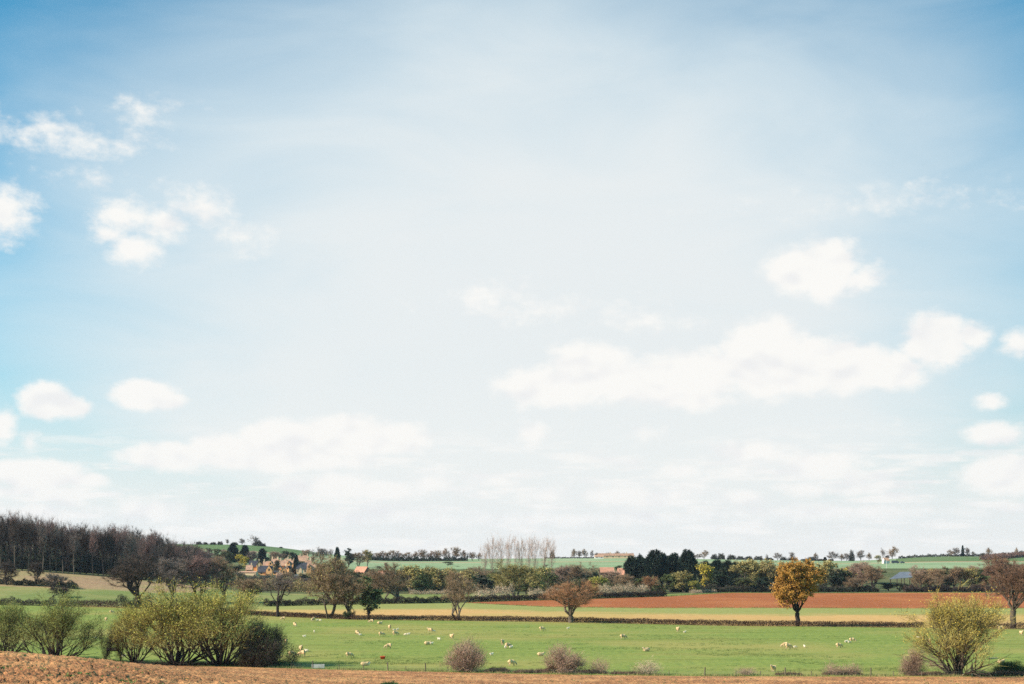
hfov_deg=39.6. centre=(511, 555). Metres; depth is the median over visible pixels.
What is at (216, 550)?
slope tree
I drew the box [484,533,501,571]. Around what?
poplar tree
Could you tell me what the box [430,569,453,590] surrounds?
belt tree
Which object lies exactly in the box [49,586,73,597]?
bare shrub
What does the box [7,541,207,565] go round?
wood undergrowth
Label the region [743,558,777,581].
belt tree
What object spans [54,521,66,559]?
poplar tree
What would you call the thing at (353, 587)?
bare tree
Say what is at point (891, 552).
skyline tree
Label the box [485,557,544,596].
tree
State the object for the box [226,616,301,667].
thicket bush
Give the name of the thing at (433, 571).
belt tree
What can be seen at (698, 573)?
belt tree
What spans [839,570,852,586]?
belt tree
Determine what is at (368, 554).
bare tree
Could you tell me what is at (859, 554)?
skyline tree
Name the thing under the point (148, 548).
poplar tree
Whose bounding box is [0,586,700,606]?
meadow
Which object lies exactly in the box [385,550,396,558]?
skyline tree
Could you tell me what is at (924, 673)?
bramble bush
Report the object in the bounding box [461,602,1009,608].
rough grass
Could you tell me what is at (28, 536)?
poplar tree
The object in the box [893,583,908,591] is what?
belt tree
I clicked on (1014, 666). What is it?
shrub
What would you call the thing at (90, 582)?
rough field
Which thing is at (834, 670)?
shrub
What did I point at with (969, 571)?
belt tree
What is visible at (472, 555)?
skyline tree
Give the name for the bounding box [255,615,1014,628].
dry grass
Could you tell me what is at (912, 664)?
thorn bush
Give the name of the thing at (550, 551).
poplar tree
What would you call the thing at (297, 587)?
village scrub
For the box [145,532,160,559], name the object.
poplar tree
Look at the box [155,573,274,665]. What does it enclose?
willow
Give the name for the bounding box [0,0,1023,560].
sky
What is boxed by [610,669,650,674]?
bramble bush
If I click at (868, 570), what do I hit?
belt tree
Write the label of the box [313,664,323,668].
water trough
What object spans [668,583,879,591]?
hedge
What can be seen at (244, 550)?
evergreen tree
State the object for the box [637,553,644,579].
evergreen tree
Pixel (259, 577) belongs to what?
village scrub
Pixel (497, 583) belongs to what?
belt tree
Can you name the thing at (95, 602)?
field hedge
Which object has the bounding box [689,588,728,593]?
reed bed
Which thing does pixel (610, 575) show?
belt tree
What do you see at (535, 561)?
poplar tree
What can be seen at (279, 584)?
bare tree
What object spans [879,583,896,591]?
belt tree
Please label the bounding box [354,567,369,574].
tiled barn
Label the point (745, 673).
shrub
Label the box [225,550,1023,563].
track field
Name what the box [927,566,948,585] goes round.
belt tree
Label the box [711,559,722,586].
evergreen tree
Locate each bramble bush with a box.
[137,659,238,665]
[483,666,509,672]
[512,667,539,672]
[534,665,566,672]
[575,668,608,673]
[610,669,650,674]
[775,670,801,675]
[820,669,863,674]
[903,669,951,675]
[973,669,1023,675]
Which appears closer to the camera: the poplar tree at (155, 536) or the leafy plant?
the leafy plant
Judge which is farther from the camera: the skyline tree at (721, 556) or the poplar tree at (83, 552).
the skyline tree at (721, 556)
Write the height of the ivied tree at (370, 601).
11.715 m
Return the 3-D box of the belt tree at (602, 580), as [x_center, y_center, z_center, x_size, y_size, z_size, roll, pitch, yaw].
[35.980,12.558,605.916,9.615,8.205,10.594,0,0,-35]
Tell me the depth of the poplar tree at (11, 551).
628.43 m
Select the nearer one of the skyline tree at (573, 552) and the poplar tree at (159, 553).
the poplar tree at (159, 553)
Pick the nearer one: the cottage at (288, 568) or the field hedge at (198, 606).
the field hedge at (198, 606)
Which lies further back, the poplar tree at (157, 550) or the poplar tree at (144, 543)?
the poplar tree at (144, 543)
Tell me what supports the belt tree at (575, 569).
on the valley ground at (891, 573)
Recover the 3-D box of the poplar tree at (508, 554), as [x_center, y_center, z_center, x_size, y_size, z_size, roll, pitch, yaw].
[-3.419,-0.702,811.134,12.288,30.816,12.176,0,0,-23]
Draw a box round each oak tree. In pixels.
[101,553,168,607]
[536,580,601,622]
[769,557,826,625]
[979,552,1023,628]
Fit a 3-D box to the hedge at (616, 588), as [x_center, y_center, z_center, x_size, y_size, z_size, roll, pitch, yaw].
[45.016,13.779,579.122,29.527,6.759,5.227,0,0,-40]
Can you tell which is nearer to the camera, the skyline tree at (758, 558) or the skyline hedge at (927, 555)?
the skyline tree at (758, 558)
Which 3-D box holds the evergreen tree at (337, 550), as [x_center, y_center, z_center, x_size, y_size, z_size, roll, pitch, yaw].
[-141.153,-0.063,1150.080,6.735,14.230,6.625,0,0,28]
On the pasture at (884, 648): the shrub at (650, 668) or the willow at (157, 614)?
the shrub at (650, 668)
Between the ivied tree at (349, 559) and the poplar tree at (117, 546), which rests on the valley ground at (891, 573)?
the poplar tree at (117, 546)
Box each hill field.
[25,545,1023,569]
[309,551,895,562]
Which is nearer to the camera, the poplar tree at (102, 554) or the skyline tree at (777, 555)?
the poplar tree at (102, 554)
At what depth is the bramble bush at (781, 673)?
193.69 m
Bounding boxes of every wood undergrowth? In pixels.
[0,545,204,577]
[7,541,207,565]
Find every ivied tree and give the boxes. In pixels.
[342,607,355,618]
[344,548,354,566]
[355,575,383,615]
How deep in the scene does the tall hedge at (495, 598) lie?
516.17 m
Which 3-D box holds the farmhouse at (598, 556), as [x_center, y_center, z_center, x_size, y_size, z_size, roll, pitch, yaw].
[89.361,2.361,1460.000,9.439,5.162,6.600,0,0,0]
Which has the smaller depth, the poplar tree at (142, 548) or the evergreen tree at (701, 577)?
the poplar tree at (142, 548)
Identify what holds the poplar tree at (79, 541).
on the valley ground at (891, 573)
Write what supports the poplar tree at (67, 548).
on the valley ground at (891, 573)
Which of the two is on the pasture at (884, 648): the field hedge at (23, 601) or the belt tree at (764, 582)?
the field hedge at (23, 601)
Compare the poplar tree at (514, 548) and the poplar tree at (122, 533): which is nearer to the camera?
the poplar tree at (122, 533)
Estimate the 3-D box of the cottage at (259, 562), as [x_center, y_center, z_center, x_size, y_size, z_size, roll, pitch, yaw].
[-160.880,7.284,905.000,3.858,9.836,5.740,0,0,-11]
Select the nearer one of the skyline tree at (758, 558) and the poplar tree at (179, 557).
the poplar tree at (179, 557)
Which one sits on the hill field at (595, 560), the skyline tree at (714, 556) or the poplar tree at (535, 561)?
the skyline tree at (714, 556)
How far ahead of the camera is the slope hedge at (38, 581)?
526.91 m
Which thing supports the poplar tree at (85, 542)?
on the valley ground at (891, 573)
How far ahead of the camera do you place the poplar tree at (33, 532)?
631.13 m
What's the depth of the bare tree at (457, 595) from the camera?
355.93 m
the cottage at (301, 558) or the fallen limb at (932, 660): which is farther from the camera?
the cottage at (301, 558)
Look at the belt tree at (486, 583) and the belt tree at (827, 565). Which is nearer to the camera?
the belt tree at (486, 583)
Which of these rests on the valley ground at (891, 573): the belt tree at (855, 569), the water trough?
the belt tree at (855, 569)
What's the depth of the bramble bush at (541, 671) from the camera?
197.07 m
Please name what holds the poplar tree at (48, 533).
on the valley ground at (891, 573)
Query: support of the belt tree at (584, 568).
on the valley ground at (891, 573)
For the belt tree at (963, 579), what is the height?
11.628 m
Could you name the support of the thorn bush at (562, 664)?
on the pasture at (884, 648)
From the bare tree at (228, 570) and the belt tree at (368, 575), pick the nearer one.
the bare tree at (228, 570)
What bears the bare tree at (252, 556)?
on the hill field at (352, 565)
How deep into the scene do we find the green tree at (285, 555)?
1078.87 m
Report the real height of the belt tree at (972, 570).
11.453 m
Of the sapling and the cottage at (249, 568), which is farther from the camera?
the cottage at (249, 568)
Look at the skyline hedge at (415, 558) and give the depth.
1343.23 m
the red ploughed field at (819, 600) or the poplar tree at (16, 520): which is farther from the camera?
the poplar tree at (16, 520)
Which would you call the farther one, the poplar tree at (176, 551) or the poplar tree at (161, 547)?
the poplar tree at (161, 547)
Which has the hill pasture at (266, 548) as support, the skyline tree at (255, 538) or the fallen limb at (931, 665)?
the skyline tree at (255, 538)
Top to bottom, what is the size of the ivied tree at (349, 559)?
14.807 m
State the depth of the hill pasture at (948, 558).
1383.24 m
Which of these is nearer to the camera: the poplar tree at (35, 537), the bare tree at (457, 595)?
the bare tree at (457, 595)
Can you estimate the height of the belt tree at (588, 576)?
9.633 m
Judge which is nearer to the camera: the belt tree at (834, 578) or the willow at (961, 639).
the willow at (961, 639)
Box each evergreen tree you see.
[226,543,240,562]
[239,545,251,562]
[256,548,268,564]
[292,554,298,573]
[333,547,340,562]
[622,555,639,581]
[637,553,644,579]
[641,549,668,588]
[656,552,671,588]
[667,552,679,586]
[673,548,699,587]
[697,561,713,585]
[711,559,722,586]
[720,559,736,586]
[729,561,739,585]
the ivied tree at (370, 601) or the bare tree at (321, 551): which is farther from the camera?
the bare tree at (321, 551)
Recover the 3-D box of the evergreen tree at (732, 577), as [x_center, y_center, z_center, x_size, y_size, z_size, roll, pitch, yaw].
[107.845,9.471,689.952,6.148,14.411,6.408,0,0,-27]
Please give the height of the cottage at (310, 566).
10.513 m
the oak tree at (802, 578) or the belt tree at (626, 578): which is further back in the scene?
the belt tree at (626, 578)
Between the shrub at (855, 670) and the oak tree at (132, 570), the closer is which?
the shrub at (855, 670)
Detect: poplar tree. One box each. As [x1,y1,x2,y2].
[0,512,9,560]
[0,515,7,565]
[0,525,15,562]
[4,513,18,553]
[6,510,21,554]
[8,516,19,570]
[12,509,21,553]
[17,518,30,570]
[20,515,35,570]
[28,516,45,570]
[28,518,44,556]
[33,522,47,570]
[34,518,48,552]
[41,516,56,571]
[48,525,63,571]
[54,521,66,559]
[55,526,68,572]
[59,523,73,573]
[64,522,73,546]
[68,529,81,573]
[70,526,85,573]
[77,523,89,570]
[79,522,90,573]
[81,525,90,569]
[88,527,100,575]
[89,525,102,574]
[97,528,106,573]
[98,528,111,573]
[102,525,115,575]
[107,530,124,565]
[109,529,117,571]
[113,529,124,553]
[121,527,130,557]
[123,529,136,564]
[128,528,140,562]
[130,525,144,551]
[135,530,146,561]
[137,535,151,555]
[141,535,160,577]
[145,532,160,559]
[148,527,160,553]
[151,535,163,567]
[155,537,166,558]
[156,544,165,568]
[161,542,176,568]
[162,534,170,544]
[169,544,180,561]
[171,546,183,569]
[178,541,190,560]
[188,546,194,578]
[196,550,205,562]
[479,543,490,571]
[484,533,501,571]
[493,537,504,576]
[497,535,515,565]
[511,538,521,564]
[515,535,525,566]
[521,531,533,566]
[528,537,545,568]
[537,538,549,566]
[544,539,556,568]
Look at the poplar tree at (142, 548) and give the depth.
629.74 m
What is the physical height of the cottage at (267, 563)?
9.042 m
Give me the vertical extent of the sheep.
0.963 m
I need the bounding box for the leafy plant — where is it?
[380,680,397,683]
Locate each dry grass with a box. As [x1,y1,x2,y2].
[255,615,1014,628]
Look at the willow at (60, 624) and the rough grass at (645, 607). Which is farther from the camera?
the rough grass at (645, 607)
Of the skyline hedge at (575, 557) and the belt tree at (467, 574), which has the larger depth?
the skyline hedge at (575, 557)
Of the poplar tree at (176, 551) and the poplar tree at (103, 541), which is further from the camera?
the poplar tree at (176, 551)
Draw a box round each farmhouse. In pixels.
[594,555,603,558]
[598,552,633,557]
[599,567,613,574]
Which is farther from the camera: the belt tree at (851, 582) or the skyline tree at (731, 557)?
the skyline tree at (731, 557)
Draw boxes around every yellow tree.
[234,554,243,564]
[242,556,248,564]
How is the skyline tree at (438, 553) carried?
on the hill field at (595, 560)
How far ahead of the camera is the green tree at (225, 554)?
929.66 m
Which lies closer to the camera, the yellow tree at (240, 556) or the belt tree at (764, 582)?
the belt tree at (764, 582)
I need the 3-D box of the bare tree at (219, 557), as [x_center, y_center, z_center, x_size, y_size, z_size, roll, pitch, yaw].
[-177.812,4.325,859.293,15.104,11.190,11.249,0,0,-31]
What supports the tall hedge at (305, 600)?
on the meadow strip
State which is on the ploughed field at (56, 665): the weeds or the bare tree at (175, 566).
the weeds
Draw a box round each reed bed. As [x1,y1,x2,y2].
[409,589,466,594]
[472,583,514,596]
[526,586,559,596]
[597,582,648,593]
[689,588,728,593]
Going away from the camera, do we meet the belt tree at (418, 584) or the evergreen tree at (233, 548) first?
the belt tree at (418, 584)
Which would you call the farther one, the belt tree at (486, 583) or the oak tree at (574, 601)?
the belt tree at (486, 583)
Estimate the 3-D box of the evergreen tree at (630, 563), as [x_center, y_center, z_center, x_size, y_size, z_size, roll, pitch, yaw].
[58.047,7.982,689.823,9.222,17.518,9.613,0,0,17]
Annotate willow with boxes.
[0,582,110,656]
[0,594,41,651]
[106,595,159,662]
[107,574,242,665]
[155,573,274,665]
[894,573,1023,677]
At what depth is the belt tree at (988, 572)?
649.56 m
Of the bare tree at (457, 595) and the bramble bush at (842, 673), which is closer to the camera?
the bramble bush at (842, 673)
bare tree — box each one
[0,558,22,584]
[25,561,45,585]
[152,556,192,601]
[176,548,226,601]
[205,555,245,600]
[211,554,226,562]
[226,578,268,600]
[245,551,257,560]
[263,570,297,616]
[268,551,284,557]
[280,573,295,579]
[298,574,312,580]
[301,550,311,554]
[302,552,358,618]
[314,547,327,561]
[316,569,374,611]
[351,550,365,566]
[362,549,372,566]
[364,562,410,598]
[438,569,485,620]
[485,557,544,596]
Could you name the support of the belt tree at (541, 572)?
on the meadow
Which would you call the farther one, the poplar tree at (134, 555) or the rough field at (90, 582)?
the poplar tree at (134, 555)
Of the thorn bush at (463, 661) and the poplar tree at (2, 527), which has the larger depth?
the poplar tree at (2, 527)
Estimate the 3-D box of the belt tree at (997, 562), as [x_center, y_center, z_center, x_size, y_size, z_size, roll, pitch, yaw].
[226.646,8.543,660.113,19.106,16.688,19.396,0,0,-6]
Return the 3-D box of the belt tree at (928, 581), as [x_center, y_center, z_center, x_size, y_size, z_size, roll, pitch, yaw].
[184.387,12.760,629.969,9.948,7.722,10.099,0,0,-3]
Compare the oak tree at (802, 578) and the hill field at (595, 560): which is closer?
the oak tree at (802, 578)
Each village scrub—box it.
[234,575,389,592]
[237,570,358,579]
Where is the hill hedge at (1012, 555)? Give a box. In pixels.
[979,552,1023,559]
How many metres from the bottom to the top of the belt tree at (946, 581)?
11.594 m
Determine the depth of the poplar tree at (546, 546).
845.62 m
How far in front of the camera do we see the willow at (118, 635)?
212.37 m
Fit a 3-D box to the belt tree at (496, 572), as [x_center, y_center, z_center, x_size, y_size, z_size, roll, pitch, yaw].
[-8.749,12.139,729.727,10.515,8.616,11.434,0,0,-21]
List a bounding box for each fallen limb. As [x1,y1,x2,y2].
[909,650,946,673]
[926,658,949,673]
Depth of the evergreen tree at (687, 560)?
677.50 m
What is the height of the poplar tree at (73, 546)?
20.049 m
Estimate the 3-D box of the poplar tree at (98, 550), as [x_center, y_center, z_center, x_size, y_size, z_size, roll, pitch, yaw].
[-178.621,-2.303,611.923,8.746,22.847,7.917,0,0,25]
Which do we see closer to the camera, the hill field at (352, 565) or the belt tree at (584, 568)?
the belt tree at (584, 568)
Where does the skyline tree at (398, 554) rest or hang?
on the hill field at (595, 560)
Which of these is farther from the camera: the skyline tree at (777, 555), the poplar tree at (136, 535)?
the skyline tree at (777, 555)
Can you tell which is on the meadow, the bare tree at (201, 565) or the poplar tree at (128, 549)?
the bare tree at (201, 565)
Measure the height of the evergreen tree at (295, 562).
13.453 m
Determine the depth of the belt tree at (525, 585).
598.24 m
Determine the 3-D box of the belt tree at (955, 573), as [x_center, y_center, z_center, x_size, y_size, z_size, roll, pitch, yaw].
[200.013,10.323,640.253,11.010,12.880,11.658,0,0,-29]
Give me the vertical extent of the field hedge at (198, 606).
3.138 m
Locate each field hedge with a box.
[0,596,57,605]
[62,599,117,606]
[116,594,153,608]
[149,602,249,614]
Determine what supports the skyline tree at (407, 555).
on the hill field at (595, 560)
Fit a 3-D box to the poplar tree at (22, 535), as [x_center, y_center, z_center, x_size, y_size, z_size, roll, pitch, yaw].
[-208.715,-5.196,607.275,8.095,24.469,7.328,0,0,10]
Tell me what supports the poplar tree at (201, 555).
on the valley ground at (891, 573)
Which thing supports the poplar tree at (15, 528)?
on the valley ground at (891, 573)
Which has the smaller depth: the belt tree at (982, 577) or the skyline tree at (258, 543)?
the belt tree at (982, 577)
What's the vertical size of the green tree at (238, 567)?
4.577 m
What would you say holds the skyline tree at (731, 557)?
on the hill field at (595, 560)
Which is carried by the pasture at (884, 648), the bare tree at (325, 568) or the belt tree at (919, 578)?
the bare tree at (325, 568)
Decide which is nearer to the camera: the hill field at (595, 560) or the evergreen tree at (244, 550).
the evergreen tree at (244, 550)
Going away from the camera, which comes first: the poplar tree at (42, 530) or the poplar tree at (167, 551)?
the poplar tree at (42, 530)
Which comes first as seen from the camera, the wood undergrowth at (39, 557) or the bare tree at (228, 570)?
the bare tree at (228, 570)
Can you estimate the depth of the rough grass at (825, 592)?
618.11 m
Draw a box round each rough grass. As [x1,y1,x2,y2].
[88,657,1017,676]
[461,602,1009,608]
[668,591,991,595]
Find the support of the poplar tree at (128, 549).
on the valley ground at (891, 573)
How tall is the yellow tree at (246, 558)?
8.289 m
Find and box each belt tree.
[362,569,386,588]
[393,570,409,581]
[395,564,426,592]
[412,575,428,591]
[418,565,443,590]
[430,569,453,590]
[459,568,478,591]
[472,564,493,578]
[472,575,494,590]
[486,570,502,582]
[487,573,503,589]
[517,578,533,593]
[526,565,553,593]
[542,571,560,591]
[545,563,572,583]
[560,563,588,581]
[573,561,600,581]
[577,571,598,590]
[589,576,609,592]
[601,568,623,587]
[606,574,637,588]
[631,578,644,592]
[641,576,658,590]
[661,573,678,591]
[671,570,693,592]
[688,580,700,590]
[694,562,714,585]
[695,563,700,582]
[703,567,729,587]
[728,558,761,585]
[734,577,756,591]
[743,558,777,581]
[751,577,772,587]
[760,560,778,585]
[814,559,838,582]
[818,569,845,586]
[839,560,872,585]
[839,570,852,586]
[844,576,865,586]
[862,564,886,585]
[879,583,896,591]
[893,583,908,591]
[908,564,925,576]
[909,571,927,587]
[922,576,941,586]
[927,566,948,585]
[938,567,954,585]
[944,565,966,586]
[956,568,970,584]
[960,567,980,587]
[965,565,979,584]
[971,568,990,585]
[979,556,1012,583]
[981,564,999,585]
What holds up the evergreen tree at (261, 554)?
on the hill field at (352, 565)
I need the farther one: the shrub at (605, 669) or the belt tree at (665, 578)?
the belt tree at (665, 578)
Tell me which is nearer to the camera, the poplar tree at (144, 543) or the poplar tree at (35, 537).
the poplar tree at (35, 537)
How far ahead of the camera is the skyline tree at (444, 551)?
1348.69 m
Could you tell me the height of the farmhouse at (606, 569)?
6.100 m
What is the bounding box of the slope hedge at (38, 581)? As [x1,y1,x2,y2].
[0,577,78,588]
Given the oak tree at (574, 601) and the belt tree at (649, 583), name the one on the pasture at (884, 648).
the oak tree at (574, 601)
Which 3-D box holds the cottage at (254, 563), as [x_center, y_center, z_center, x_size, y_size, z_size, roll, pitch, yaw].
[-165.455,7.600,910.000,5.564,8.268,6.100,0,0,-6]
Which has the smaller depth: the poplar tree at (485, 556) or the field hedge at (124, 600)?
the field hedge at (124, 600)
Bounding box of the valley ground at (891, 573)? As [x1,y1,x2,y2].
[3,552,1009,593]
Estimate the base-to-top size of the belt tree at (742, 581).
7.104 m
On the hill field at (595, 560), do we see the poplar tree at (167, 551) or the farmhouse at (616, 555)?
the farmhouse at (616, 555)
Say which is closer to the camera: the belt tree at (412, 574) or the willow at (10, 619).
the willow at (10, 619)
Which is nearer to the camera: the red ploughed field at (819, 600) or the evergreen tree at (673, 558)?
the red ploughed field at (819, 600)
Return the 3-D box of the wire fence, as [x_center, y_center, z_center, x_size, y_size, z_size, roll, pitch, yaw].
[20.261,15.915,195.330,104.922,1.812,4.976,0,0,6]
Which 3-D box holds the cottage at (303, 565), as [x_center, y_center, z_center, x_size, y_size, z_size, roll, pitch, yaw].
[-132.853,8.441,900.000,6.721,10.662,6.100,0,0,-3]
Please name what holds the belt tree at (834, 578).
on the valley ground at (891, 573)
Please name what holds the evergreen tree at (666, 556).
on the valley ground at (891, 573)
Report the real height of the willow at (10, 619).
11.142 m
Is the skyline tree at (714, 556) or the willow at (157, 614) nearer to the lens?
the willow at (157, 614)
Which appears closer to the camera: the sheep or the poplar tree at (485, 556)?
the sheep
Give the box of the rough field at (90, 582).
[0,571,216,592]
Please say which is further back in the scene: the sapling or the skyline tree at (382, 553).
the skyline tree at (382, 553)
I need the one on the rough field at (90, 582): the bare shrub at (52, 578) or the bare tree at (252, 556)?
the bare shrub at (52, 578)
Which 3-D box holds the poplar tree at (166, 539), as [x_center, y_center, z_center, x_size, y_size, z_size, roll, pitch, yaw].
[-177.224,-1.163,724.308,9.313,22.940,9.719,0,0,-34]
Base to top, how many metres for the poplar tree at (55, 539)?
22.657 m
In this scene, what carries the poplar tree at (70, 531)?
on the valley ground at (891, 573)
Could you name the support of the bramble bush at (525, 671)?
on the pasture at (884, 648)
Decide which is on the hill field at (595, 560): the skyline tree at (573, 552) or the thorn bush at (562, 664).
the skyline tree at (573, 552)
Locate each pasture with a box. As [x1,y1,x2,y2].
[0,604,1023,676]
[47,543,302,554]
[896,556,1023,561]
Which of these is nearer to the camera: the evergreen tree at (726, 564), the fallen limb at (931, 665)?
the fallen limb at (931, 665)
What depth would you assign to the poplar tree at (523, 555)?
834.82 m
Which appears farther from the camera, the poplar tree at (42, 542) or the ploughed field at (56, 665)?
the poplar tree at (42, 542)
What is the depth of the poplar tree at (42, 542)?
605.22 m
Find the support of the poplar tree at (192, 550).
on the valley ground at (891, 573)
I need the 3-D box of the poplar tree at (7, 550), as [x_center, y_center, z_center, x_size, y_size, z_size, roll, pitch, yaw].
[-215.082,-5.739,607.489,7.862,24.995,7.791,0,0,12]
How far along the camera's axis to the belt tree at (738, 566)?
639.79 m
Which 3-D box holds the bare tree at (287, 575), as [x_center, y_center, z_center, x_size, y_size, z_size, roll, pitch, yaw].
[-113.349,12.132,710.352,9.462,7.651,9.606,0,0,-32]
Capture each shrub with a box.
[42,571,67,587]
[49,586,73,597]
[97,629,115,659]
[586,653,614,673]
[632,659,664,674]
[734,664,758,674]
[821,661,845,675]
[844,657,862,674]
[987,660,1023,672]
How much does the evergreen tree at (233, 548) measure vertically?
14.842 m
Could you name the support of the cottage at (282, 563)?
on the valley ground at (891, 573)
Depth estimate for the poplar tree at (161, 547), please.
670.06 m
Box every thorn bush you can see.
[440,633,490,671]
[539,639,588,673]
[895,645,927,673]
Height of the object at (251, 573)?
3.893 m
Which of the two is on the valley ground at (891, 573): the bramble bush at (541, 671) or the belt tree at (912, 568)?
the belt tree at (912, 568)
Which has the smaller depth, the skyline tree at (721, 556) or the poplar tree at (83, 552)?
the poplar tree at (83, 552)
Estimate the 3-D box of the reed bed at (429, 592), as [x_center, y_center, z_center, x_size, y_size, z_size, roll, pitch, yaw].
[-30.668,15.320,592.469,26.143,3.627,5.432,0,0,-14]
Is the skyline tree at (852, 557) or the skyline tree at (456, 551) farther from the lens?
the skyline tree at (852, 557)
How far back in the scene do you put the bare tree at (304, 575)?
720.96 m
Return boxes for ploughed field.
[0,651,1023,683]
[469,593,1023,607]
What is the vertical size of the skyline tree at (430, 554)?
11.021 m
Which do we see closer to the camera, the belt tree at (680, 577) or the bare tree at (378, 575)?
the bare tree at (378, 575)
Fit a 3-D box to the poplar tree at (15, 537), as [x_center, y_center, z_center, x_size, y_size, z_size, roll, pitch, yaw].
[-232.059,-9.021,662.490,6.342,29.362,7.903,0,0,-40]
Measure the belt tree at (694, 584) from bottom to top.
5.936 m
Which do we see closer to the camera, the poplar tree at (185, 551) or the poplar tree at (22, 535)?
the poplar tree at (22, 535)
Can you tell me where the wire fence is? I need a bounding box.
[291,661,1023,675]
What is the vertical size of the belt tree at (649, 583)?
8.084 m
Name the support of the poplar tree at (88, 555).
on the valley ground at (891, 573)
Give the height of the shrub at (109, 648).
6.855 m
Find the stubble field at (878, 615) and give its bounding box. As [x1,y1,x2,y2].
[50,603,1023,628]
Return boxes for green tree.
[218,551,233,566]
[231,565,242,571]
[274,560,280,570]
[281,550,289,559]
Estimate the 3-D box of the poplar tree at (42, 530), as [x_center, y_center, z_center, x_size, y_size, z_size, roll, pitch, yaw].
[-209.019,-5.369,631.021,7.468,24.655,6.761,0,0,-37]
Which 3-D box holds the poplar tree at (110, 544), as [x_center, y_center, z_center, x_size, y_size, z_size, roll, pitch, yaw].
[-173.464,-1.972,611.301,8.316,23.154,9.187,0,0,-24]
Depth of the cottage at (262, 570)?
862.26 m
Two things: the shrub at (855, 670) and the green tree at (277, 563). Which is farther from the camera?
the green tree at (277, 563)
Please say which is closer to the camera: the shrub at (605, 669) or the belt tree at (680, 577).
the shrub at (605, 669)
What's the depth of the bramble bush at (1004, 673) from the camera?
192.56 m
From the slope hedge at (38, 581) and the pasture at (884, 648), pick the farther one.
the slope hedge at (38, 581)
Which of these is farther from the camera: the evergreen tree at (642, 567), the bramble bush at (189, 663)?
the evergreen tree at (642, 567)
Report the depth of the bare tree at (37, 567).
526.60 m
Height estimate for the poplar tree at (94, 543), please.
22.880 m
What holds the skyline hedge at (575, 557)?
on the hill field at (595, 560)
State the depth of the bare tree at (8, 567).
526.53 m
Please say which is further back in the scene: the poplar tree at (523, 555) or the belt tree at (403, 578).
the poplar tree at (523, 555)
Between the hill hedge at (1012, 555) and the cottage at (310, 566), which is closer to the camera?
the cottage at (310, 566)
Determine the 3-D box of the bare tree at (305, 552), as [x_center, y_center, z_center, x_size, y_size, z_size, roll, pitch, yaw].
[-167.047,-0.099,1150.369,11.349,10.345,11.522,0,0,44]
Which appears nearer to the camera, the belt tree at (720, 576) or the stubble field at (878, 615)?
the stubble field at (878, 615)
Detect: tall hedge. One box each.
[262,595,459,605]
[463,590,666,601]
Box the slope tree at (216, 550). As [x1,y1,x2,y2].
[211,548,221,553]
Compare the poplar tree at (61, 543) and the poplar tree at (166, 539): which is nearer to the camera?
the poplar tree at (61, 543)
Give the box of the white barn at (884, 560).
[882,558,889,563]
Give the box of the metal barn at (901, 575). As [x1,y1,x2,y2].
[890,572,911,588]
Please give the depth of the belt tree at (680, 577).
619.11 m
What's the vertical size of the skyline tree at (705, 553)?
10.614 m
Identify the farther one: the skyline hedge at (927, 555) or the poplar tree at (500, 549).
the skyline hedge at (927, 555)
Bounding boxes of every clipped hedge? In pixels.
[251,610,923,627]
[929,621,1023,628]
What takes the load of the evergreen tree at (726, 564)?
on the valley ground at (891, 573)
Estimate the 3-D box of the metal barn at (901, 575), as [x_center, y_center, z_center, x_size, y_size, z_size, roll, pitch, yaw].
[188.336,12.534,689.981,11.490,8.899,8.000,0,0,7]
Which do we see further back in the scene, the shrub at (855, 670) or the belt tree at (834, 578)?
the belt tree at (834, 578)
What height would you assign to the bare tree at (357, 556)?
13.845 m
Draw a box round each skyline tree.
[247,535,259,544]
[253,541,262,545]
[378,550,388,557]
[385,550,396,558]
[393,550,404,557]
[402,552,411,558]
[418,549,427,557]
[425,551,436,557]
[433,550,441,557]
[441,549,451,557]
[451,546,461,558]
[468,551,475,560]
[570,549,577,556]
[701,550,709,557]
[710,554,717,558]
[717,553,724,559]
[727,554,735,559]
[753,556,762,559]
[772,552,782,559]
[827,552,837,558]
[848,549,854,560]
[855,550,866,559]
[887,546,898,558]
[952,547,959,554]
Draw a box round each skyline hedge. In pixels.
[364,555,467,560]
[544,556,636,557]
[898,553,995,558]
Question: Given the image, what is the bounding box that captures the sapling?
[108,613,128,661]
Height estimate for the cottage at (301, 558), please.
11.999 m
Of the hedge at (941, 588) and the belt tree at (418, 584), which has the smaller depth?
the belt tree at (418, 584)
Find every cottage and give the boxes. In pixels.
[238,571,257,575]
[245,563,253,570]
[249,561,257,570]
[256,559,261,570]
[258,564,272,575]
[263,559,273,566]
[279,558,287,567]
[285,563,291,571]
[296,561,306,574]
[298,553,308,561]
[307,561,315,575]
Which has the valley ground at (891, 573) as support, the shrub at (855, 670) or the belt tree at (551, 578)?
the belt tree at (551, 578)
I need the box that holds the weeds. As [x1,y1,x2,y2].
[0,652,1021,683]

